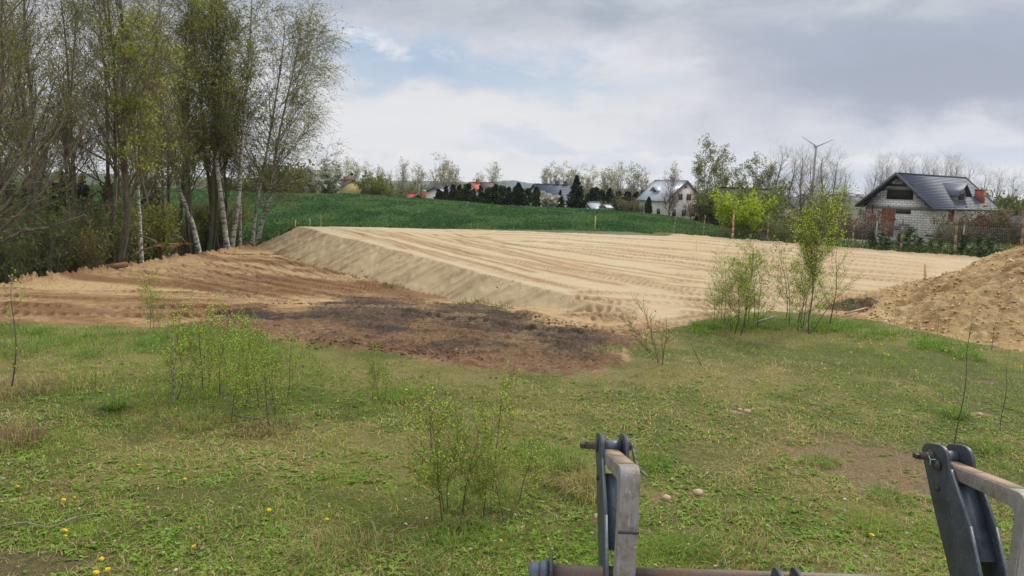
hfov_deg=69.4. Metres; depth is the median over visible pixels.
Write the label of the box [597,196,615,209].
bush
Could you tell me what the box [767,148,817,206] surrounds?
bare tree
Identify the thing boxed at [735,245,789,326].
birch sapling
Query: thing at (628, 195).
hedge conifer
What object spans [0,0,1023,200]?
sky
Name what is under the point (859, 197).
distant house
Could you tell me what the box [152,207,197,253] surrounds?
thicket shrub
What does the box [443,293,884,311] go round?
turf roots
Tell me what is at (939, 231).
bush
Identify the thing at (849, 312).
dead stick
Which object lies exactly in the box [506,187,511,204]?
hedge conifer
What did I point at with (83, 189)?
dark spruce
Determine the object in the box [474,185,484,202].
hedge conifer
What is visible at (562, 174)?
distant tree
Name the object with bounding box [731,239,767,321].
birch sapling
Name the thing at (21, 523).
dead stick
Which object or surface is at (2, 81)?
grove tree
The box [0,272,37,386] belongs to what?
birch sapling
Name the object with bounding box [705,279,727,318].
birch sapling
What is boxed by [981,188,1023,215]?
bush
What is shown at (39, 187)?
grove tree
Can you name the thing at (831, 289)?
birch sapling
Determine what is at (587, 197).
hedge conifer
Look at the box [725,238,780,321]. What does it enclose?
birch sapling
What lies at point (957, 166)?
bare tree
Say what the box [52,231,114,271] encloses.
thicket shrub
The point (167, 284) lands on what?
dirt clods
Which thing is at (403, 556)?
meadow weeds
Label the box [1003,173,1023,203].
bare tree
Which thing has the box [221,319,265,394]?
birch sapling
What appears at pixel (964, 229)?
panel fence
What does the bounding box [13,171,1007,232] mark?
land
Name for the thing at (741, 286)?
birch sapling
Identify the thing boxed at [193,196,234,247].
thicket shrub
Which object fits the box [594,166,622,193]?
distant tree
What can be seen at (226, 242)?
birch tree
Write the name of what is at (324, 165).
distant tree
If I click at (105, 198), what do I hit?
dark spruce
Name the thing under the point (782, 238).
green bush
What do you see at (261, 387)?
birch sapling
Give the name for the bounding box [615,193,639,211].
bush
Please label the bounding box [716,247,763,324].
birch sapling
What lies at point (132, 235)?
thicket shrub
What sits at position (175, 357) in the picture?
birch sapling
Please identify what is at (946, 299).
sand heap
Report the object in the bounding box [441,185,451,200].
hedge conifer
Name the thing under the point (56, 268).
thicket shrub
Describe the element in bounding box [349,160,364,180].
distant tree
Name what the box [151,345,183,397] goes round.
birch sapling
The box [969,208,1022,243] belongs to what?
bush
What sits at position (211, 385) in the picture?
birch sapling
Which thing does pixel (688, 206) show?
orchard tree
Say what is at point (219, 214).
thicket shrub
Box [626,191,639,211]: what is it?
hedge conifer
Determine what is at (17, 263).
thicket shrub
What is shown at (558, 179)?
distant tree
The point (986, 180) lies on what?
bare tree
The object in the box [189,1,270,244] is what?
birch tree
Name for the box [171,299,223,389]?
birch sapling
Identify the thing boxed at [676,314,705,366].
birch sapling
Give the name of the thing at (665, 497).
stone
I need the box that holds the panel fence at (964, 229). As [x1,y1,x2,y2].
[835,219,1010,248]
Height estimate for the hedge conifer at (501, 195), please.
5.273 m
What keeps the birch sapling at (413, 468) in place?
on the meadow
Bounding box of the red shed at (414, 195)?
[405,193,421,197]
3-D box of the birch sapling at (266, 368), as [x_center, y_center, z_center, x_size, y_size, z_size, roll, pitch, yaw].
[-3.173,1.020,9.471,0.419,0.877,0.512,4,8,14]
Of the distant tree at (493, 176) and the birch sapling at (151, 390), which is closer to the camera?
the birch sapling at (151, 390)
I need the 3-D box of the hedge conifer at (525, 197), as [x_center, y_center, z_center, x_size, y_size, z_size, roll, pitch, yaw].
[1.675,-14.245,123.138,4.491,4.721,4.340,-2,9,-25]
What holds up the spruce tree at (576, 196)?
on the crop field
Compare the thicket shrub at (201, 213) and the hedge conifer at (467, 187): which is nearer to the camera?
the thicket shrub at (201, 213)
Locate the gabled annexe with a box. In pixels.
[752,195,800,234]
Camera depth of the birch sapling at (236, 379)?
8.42 m
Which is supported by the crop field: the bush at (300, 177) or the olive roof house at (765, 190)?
the bush at (300, 177)
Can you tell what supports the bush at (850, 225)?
on the land
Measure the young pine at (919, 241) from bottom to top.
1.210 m
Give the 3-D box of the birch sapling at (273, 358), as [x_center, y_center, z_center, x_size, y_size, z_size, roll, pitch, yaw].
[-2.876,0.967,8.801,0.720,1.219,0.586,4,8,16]
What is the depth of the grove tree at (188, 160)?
39.24 m
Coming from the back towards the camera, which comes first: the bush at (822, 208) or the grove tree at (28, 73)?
the bush at (822, 208)
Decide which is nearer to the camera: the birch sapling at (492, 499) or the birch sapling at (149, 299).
the birch sapling at (492, 499)
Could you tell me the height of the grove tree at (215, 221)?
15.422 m
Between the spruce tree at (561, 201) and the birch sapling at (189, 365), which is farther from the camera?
the spruce tree at (561, 201)
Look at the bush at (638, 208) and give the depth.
112.06 m
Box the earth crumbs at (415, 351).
[9,229,624,359]
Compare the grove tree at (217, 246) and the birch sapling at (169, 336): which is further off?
the grove tree at (217, 246)
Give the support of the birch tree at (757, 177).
on the land
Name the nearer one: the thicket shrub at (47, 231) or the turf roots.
the turf roots
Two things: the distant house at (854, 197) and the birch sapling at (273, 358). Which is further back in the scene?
the distant house at (854, 197)
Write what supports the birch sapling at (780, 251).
on the meadow
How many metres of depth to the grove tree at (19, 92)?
47.81 m
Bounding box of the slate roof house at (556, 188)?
[530,181,571,207]
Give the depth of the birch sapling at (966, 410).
8.43 m
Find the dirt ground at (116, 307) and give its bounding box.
[0,244,682,372]
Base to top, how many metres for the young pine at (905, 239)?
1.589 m
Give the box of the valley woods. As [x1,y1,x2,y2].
[76,180,865,207]
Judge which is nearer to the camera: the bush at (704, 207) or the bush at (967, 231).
the bush at (967, 231)
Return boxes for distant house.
[837,193,857,201]
[853,194,864,202]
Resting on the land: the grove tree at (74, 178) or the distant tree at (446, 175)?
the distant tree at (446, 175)
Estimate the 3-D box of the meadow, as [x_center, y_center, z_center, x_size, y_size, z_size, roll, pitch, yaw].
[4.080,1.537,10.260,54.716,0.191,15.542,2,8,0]
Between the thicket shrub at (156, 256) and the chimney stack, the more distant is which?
the chimney stack
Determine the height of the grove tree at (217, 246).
17.672 m
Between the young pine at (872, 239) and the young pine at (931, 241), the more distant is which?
the young pine at (872, 239)
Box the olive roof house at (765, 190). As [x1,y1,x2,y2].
[692,187,774,225]
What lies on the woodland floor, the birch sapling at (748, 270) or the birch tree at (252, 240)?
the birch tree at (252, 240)
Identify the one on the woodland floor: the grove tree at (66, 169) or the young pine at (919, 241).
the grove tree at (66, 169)
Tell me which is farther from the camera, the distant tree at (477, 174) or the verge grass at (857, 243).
the distant tree at (477, 174)
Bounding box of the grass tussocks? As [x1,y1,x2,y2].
[0,312,1016,575]
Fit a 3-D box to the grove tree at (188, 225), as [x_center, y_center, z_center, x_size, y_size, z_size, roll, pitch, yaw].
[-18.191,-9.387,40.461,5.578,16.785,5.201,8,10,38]
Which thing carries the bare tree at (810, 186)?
on the land
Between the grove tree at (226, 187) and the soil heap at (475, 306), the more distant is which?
the grove tree at (226, 187)
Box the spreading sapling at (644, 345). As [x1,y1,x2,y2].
[616,291,684,363]
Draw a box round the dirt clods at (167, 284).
[5,252,334,322]
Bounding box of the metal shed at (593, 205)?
[585,202,601,208]
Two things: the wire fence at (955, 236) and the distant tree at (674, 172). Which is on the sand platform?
the wire fence at (955, 236)
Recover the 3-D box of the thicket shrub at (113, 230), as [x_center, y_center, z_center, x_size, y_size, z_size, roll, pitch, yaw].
[-17.817,-2.366,32.164,3.419,4.177,3.665,-2,9,-24]
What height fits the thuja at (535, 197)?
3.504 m
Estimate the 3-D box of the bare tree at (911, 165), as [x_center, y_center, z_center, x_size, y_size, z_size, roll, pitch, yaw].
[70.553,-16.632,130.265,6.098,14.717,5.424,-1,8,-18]
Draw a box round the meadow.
[0,311,1023,575]
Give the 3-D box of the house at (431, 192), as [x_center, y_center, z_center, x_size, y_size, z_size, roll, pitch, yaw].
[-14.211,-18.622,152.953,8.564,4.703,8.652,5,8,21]
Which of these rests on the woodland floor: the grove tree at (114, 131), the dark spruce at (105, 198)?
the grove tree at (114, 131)
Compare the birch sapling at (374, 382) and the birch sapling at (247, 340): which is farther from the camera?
the birch sapling at (374, 382)
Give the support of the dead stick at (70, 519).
on the meadow
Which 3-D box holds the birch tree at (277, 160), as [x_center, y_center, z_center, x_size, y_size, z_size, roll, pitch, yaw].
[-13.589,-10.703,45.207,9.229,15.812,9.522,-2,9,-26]
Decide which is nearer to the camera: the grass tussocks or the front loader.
the front loader
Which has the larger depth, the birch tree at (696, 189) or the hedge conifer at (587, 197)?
the hedge conifer at (587, 197)
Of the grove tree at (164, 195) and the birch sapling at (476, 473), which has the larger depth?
the grove tree at (164, 195)
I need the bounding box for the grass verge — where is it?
[768,238,993,252]
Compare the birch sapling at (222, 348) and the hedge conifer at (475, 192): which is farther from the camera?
the hedge conifer at (475, 192)
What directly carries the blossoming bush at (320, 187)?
on the crop field
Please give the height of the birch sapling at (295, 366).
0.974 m
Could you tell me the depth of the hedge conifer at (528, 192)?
123.60 m
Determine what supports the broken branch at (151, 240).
on the dirt ground at (116, 307)
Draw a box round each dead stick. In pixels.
[0,521,46,527]
[48,513,99,528]
[240,415,278,426]
[844,307,868,314]
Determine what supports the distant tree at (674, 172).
on the land
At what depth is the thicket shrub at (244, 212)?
47.34 m
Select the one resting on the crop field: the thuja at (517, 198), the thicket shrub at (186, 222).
the thuja at (517, 198)
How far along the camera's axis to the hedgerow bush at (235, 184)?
122.20 m
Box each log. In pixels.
[104,262,127,268]
[752,316,774,323]
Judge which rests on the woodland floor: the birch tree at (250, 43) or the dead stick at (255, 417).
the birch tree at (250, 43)
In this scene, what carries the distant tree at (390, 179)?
on the land
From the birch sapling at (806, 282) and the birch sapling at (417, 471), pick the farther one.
the birch sapling at (806, 282)
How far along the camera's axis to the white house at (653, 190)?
127.75 m
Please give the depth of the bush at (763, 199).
81.80 m
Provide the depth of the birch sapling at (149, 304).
13.23 m
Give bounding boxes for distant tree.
[243,162,253,183]
[316,156,340,181]
[341,155,360,182]
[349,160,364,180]
[359,160,375,183]
[365,165,389,188]
[386,169,396,191]
[392,157,419,193]
[403,163,427,192]
[424,151,459,188]
[434,161,462,186]
[444,165,465,187]
[472,171,485,181]
[484,160,511,187]
[539,161,562,183]
[541,168,559,183]
[554,160,573,183]
[561,167,584,191]
[571,162,594,197]
[582,164,600,193]
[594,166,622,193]
[595,166,615,195]
[605,162,640,196]
[622,160,649,195]
[632,166,651,190]
[659,161,682,179]
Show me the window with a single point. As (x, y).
(891, 194)
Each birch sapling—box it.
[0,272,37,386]
[39,443,62,481]
[46,423,77,479]
[132,266,169,330]
[134,273,159,329]
[135,358,154,395]
[136,372,165,413]
[139,287,162,323]
[142,283,214,399]
[148,312,201,403]
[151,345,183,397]
[164,339,204,394]
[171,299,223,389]
[194,312,223,386]
[199,354,234,411]
[200,294,255,394]
[203,332,258,423]
[205,322,243,383]
[217,310,283,409]
[219,311,284,407]
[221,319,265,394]
[236,345,286,429]
[241,320,296,415]
[251,337,279,398]
[275,326,311,397]
[360,340,393,401]
[366,360,384,398]
[379,358,392,397]
[393,380,471,518]
[401,387,455,514]
[412,459,424,489]
[426,400,486,510]
[430,414,502,512]
[456,436,523,516]
[457,431,516,521]
[465,352,542,491]
[493,434,557,504]
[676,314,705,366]
[699,268,728,321]
[704,260,741,324]
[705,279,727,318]
[709,239,746,323]
[709,255,773,333]
[712,278,744,330]
[713,268,754,325]
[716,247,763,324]
[718,234,773,335]
[722,256,775,333]
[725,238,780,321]
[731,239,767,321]
[732,251,778,327]
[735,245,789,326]
[755,230,800,317]
[761,248,809,324]
[773,234,828,323]
[780,256,832,322]
[782,220,845,333]
[783,177,859,330]
[786,249,828,324]
[794,269,829,325]
[809,283,851,333]
[816,229,863,322]
[940,314,981,443]
[987,349,1016,430]
[991,310,1002,348]
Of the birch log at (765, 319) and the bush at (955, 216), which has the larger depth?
the bush at (955, 216)
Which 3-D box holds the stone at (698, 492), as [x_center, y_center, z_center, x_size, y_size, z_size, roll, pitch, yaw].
[1.748,1.917,6.924,0.097,0.078,0.094,-3,9,-29]
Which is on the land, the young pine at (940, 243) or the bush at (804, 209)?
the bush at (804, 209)
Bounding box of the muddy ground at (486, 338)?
[177,294,636,374]
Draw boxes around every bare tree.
[757,140,808,199]
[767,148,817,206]
[781,143,827,210]
[790,143,842,209]
[795,153,826,211]
[799,148,852,209]
[826,164,858,220]
[856,156,887,216]
[867,143,892,192]
[870,150,896,189]
[882,151,907,180]
[893,152,917,172]
[905,155,919,172]
[912,154,931,173]
[918,152,940,174]
[926,154,941,174]
[935,153,958,175]
[939,147,966,176]
[948,154,969,178]
[959,155,983,188]
[974,164,998,200]
[989,166,1013,201]
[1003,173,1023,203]
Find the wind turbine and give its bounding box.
[803,137,833,193]
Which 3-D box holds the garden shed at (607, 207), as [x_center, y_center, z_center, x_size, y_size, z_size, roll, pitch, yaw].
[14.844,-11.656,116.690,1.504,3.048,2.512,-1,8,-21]
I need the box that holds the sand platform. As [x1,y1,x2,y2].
[250,226,980,325]
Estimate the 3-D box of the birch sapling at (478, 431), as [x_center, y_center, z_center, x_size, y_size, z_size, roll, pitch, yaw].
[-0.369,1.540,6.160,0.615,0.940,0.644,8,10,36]
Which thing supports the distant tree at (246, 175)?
on the crop field
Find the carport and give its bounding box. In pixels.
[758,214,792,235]
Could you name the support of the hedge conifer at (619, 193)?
on the land
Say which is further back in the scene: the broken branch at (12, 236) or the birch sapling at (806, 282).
the broken branch at (12, 236)
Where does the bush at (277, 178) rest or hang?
on the crop field
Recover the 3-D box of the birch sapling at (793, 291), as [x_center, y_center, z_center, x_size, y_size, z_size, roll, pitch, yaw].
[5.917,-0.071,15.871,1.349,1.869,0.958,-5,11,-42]
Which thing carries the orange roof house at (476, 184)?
on the land
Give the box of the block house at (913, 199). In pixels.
[855,172,999,241]
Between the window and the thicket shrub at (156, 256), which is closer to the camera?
the thicket shrub at (156, 256)
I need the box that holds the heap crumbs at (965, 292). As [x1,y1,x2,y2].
[857,246,1023,351]
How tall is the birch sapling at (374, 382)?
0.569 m
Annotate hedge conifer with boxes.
[433,188,443,199]
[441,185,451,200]
[448,184,455,199]
[453,184,465,200]
[460,183,473,202]
[471,188,476,200]
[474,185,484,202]
[483,187,496,203]
[490,184,498,204]
[492,185,511,204]
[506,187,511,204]
[522,189,530,205]
[525,188,531,205]
[584,187,602,202]
[584,193,590,201]
[600,189,605,202]
[603,188,616,205]
[614,191,623,210]
[619,191,631,210]
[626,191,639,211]
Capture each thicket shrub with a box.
[0,188,82,276]
[0,190,90,265]
[0,199,33,244]
[0,214,50,282]
[0,220,43,283]
[0,229,24,277]
[0,247,33,281]
[1,211,58,274]
[27,217,75,271]
[34,201,121,272]
[35,241,77,273]
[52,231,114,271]
[63,217,120,264]
[64,195,132,239]
[64,195,144,263]
[80,196,150,262]
[115,233,150,263]
[117,189,183,261]
[119,196,184,263]
[132,200,186,239]
[136,202,183,256]
[138,234,168,259]
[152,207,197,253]
[156,215,186,256]
[169,204,200,254]
[184,194,230,248]
[186,224,207,248]
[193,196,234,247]
[193,200,218,241]
[193,201,233,246]
[195,218,208,250]
[200,196,253,247]
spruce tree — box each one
[554,190,565,206]
[564,175,588,208]
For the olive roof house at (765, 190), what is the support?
on the land
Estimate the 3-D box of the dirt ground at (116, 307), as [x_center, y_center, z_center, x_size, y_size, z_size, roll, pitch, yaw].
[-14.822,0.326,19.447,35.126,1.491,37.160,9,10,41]
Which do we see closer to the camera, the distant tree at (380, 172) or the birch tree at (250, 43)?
the birch tree at (250, 43)
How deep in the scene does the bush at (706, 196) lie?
91.42 m
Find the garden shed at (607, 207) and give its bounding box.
[600,204,613,209]
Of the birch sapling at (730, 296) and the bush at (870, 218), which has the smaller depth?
the birch sapling at (730, 296)
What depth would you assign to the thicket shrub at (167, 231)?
35.15 m
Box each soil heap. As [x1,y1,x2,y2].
[448,302,505,309]
[818,297,877,311]
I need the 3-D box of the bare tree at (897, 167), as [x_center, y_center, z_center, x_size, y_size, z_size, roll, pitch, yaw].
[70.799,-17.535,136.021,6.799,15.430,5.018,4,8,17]
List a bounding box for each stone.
[661,494,670,500]
[693,489,702,495]
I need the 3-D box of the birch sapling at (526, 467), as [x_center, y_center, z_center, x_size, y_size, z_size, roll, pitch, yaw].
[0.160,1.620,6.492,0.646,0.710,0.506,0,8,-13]
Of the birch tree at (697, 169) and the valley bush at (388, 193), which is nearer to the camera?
the birch tree at (697, 169)
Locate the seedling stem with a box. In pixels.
[91,357,98,389]
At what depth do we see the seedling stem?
9.32 m
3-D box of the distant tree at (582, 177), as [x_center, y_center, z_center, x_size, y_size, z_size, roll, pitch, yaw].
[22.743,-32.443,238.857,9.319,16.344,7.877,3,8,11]
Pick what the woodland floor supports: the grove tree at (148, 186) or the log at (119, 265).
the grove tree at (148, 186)
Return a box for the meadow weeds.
[0,359,1023,575]
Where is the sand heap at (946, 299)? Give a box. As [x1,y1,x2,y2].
[853,245,1023,351]
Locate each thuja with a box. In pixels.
[512,182,524,205]
[531,186,540,206]
[644,197,652,213]
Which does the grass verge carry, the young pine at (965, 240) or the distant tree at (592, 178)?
the young pine at (965, 240)
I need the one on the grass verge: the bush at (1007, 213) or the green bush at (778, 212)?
the green bush at (778, 212)
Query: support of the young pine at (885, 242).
on the grass verge
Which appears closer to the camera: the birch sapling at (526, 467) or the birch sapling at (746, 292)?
the birch sapling at (526, 467)
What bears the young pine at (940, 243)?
on the grass verge
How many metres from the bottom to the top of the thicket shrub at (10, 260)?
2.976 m
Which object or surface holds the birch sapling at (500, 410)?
on the meadow
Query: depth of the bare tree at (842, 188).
118.67 m
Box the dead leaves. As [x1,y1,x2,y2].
[0,326,1023,575]
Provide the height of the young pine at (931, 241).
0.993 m
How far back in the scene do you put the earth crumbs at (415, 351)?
12.60 m
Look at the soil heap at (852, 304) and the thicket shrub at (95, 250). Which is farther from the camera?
the thicket shrub at (95, 250)
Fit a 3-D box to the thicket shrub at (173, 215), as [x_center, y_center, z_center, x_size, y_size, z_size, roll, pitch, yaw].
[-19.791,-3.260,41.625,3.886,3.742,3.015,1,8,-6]
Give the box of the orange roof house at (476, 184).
[469,179,483,194]
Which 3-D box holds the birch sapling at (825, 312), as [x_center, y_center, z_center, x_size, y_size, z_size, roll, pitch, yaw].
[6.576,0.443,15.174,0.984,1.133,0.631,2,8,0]
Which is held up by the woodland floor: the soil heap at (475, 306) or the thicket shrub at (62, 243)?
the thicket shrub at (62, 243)
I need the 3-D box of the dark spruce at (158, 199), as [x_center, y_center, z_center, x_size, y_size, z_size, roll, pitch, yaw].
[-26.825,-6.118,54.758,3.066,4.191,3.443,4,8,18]
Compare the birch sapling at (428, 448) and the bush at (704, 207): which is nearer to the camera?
the birch sapling at (428, 448)
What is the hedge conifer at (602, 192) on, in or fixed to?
on the land
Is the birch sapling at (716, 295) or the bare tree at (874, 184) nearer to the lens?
the birch sapling at (716, 295)
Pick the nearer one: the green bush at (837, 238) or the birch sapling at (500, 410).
the birch sapling at (500, 410)
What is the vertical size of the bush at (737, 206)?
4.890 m
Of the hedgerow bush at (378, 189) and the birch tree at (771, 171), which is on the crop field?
the hedgerow bush at (378, 189)
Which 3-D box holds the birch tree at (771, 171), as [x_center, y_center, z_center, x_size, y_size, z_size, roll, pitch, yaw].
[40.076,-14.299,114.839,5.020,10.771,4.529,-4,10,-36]
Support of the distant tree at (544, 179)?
on the land
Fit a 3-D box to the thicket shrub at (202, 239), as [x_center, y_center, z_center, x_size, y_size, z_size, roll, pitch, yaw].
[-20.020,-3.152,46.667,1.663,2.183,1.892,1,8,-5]
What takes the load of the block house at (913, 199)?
on the land
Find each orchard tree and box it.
[657,175,686,215]
[679,191,697,219]
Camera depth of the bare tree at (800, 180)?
124.69 m
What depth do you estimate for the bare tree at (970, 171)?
126.00 m
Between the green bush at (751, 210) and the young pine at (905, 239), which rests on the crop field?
the green bush at (751, 210)
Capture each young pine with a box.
[864,230,878,248]
[876,236,894,250]
[877,233,886,246]
[895,228,923,252]
[895,234,903,247]
[909,236,926,252]
[923,238,935,250]
[934,238,947,253]
[943,240,961,254]
[951,235,977,255]
[967,236,985,256]
[975,235,1003,256]
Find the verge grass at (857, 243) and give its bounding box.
[654,214,1023,257]
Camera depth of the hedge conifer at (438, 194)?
122.88 m
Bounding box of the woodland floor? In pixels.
[9,239,258,281]
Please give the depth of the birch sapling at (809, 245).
14.97 m
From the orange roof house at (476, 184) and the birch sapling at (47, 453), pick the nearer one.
the birch sapling at (47, 453)
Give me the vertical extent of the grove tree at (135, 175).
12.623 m
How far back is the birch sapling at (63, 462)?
6.72 m
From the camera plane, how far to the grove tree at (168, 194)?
46.38 m
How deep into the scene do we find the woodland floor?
46.07 m
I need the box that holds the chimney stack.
[422,190,425,197]
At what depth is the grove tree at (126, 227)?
29.55 m
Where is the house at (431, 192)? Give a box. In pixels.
[420,186,451,198]
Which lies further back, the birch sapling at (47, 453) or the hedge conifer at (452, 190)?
the hedge conifer at (452, 190)
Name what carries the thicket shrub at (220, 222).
on the woodland floor
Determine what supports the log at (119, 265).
on the dirt ground at (116, 307)
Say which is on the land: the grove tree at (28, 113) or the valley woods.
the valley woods
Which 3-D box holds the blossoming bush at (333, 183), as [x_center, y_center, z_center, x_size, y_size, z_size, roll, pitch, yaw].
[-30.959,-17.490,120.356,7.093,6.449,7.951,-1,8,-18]
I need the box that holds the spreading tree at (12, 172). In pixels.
[0,0,172,236]
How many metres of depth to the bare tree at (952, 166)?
132.07 m
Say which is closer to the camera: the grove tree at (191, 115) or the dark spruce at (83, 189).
the grove tree at (191, 115)
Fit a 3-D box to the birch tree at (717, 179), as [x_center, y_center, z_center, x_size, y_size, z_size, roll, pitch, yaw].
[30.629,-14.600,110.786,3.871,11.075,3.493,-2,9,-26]
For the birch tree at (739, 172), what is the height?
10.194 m
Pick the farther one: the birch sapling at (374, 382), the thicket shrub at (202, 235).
the thicket shrub at (202, 235)
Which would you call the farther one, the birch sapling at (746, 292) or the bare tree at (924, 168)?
the bare tree at (924, 168)
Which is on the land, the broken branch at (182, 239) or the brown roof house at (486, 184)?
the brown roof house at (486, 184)
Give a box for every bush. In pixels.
[228,178,245,190]
[245,176,267,191]
[246,180,257,191]
[258,166,296,192]
[262,158,317,192]
[293,166,327,192]
[310,161,343,193]
[353,170,395,194]
[365,177,387,195]
[383,187,393,195]
[392,187,408,196]
[395,187,412,196]
[539,190,561,206]
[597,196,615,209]
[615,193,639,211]
[632,200,645,212]
[691,190,716,223]
[692,183,726,225]
[708,184,777,238]
[710,188,752,228]
[719,225,735,237]
[727,181,772,232]
[735,179,792,232]
[739,182,793,236]
[759,213,796,242]
[782,205,806,234]
[783,212,818,236]
[785,224,815,242]
[790,202,835,231]
[803,209,855,237]
[810,198,847,221]
[815,206,878,238]
[819,200,896,240]
[823,224,846,241]
[922,204,976,242]
[933,204,984,229]
[943,209,994,243]
[966,194,1023,215]
[968,211,1006,242]
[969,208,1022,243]
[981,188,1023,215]
[986,202,1023,244]
[989,189,1023,215]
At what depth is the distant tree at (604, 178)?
227.77 m
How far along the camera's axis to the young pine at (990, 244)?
37.40 m
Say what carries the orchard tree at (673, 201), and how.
on the crop field
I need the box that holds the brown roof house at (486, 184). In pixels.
[480,182,494,191]
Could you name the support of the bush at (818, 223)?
on the land
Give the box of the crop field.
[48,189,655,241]
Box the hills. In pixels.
[227,177,1015,202]
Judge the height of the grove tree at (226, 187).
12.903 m
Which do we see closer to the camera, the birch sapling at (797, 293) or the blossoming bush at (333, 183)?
the birch sapling at (797, 293)
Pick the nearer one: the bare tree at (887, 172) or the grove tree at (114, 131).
the grove tree at (114, 131)
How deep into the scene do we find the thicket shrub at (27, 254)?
26.93 m
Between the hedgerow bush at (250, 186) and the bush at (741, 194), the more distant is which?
the hedgerow bush at (250, 186)
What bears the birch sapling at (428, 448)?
on the meadow
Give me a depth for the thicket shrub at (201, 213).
47.53 m
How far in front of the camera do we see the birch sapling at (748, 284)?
15.02 m
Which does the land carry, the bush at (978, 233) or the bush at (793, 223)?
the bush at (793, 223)
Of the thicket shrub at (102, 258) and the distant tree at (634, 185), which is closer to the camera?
the thicket shrub at (102, 258)
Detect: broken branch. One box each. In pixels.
[0,214,84,243]
[130,242,179,257]
[135,234,175,247]
[172,234,192,244]
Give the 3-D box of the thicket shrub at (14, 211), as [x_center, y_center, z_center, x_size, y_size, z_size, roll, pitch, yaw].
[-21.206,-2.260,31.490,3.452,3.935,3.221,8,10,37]
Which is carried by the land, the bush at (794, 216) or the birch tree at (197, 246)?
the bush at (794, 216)
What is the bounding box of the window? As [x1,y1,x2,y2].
[886,190,912,199]
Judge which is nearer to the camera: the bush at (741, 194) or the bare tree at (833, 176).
the bush at (741, 194)
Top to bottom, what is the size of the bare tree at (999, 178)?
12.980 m
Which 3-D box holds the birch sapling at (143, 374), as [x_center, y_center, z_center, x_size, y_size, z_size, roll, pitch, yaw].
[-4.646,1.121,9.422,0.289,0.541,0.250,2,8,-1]
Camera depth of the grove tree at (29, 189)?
32.54 m
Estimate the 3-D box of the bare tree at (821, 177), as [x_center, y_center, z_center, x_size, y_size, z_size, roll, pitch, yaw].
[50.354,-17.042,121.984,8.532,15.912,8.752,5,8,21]
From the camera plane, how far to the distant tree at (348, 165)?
202.31 m
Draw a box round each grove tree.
[0,0,57,226]
[0,0,62,176]
[0,0,79,218]
[0,0,84,225]
[0,0,87,209]
[0,0,149,272]
[0,66,31,208]
[4,20,50,216]
[6,0,208,262]
[27,0,121,214]
[29,0,157,208]
[38,41,105,210]
[42,0,164,263]
[56,0,185,259]
[63,0,205,256]
[85,72,164,202]
[110,78,165,206]
[117,0,213,255]
[137,9,180,229]
[140,0,244,250]
[141,0,233,253]
[154,40,213,253]
[157,5,211,252]
[166,2,240,250]
[169,0,250,250]
[183,1,248,249]
[190,55,269,219]
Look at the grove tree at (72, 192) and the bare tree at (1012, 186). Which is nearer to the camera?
the grove tree at (72, 192)
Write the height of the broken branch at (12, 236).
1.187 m
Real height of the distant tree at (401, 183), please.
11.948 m
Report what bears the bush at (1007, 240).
on the grass verge
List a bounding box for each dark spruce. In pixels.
[0,169,21,213]
[9,174,45,221]
[39,170,87,224]
[77,174,101,221]
[97,177,122,212]
[132,180,166,215]
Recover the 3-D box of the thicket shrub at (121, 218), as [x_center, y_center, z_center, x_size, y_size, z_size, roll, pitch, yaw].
[-19.060,-2.553,34.203,3.498,3.987,3.264,-2,9,-24]
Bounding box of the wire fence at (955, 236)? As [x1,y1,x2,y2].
[673,214,1023,254]
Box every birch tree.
[88,0,192,263]
[113,0,226,254]
[152,0,277,248]
[187,0,295,247]
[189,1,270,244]
[217,0,364,238]
[226,0,345,243]
[691,133,719,200]
[691,163,705,211]
[707,143,739,188]
[709,154,727,187]
[732,163,751,187]
[740,151,769,187]
[760,161,788,191]
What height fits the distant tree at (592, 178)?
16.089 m
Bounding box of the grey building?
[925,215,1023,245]
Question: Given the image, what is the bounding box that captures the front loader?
[529,433,1023,575]
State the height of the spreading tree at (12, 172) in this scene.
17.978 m
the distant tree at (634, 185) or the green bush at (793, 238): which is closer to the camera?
the green bush at (793, 238)
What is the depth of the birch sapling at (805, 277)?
16.29 m
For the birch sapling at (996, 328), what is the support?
on the meadow
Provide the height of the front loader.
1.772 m
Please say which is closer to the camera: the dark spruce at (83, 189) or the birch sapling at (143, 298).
the birch sapling at (143, 298)
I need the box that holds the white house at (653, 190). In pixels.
[636,177,699,218]
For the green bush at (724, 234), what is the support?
on the crop field
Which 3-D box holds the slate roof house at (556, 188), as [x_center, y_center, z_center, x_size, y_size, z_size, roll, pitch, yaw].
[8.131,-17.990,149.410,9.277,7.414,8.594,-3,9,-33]
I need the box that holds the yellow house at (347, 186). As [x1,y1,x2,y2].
[338,172,360,194]

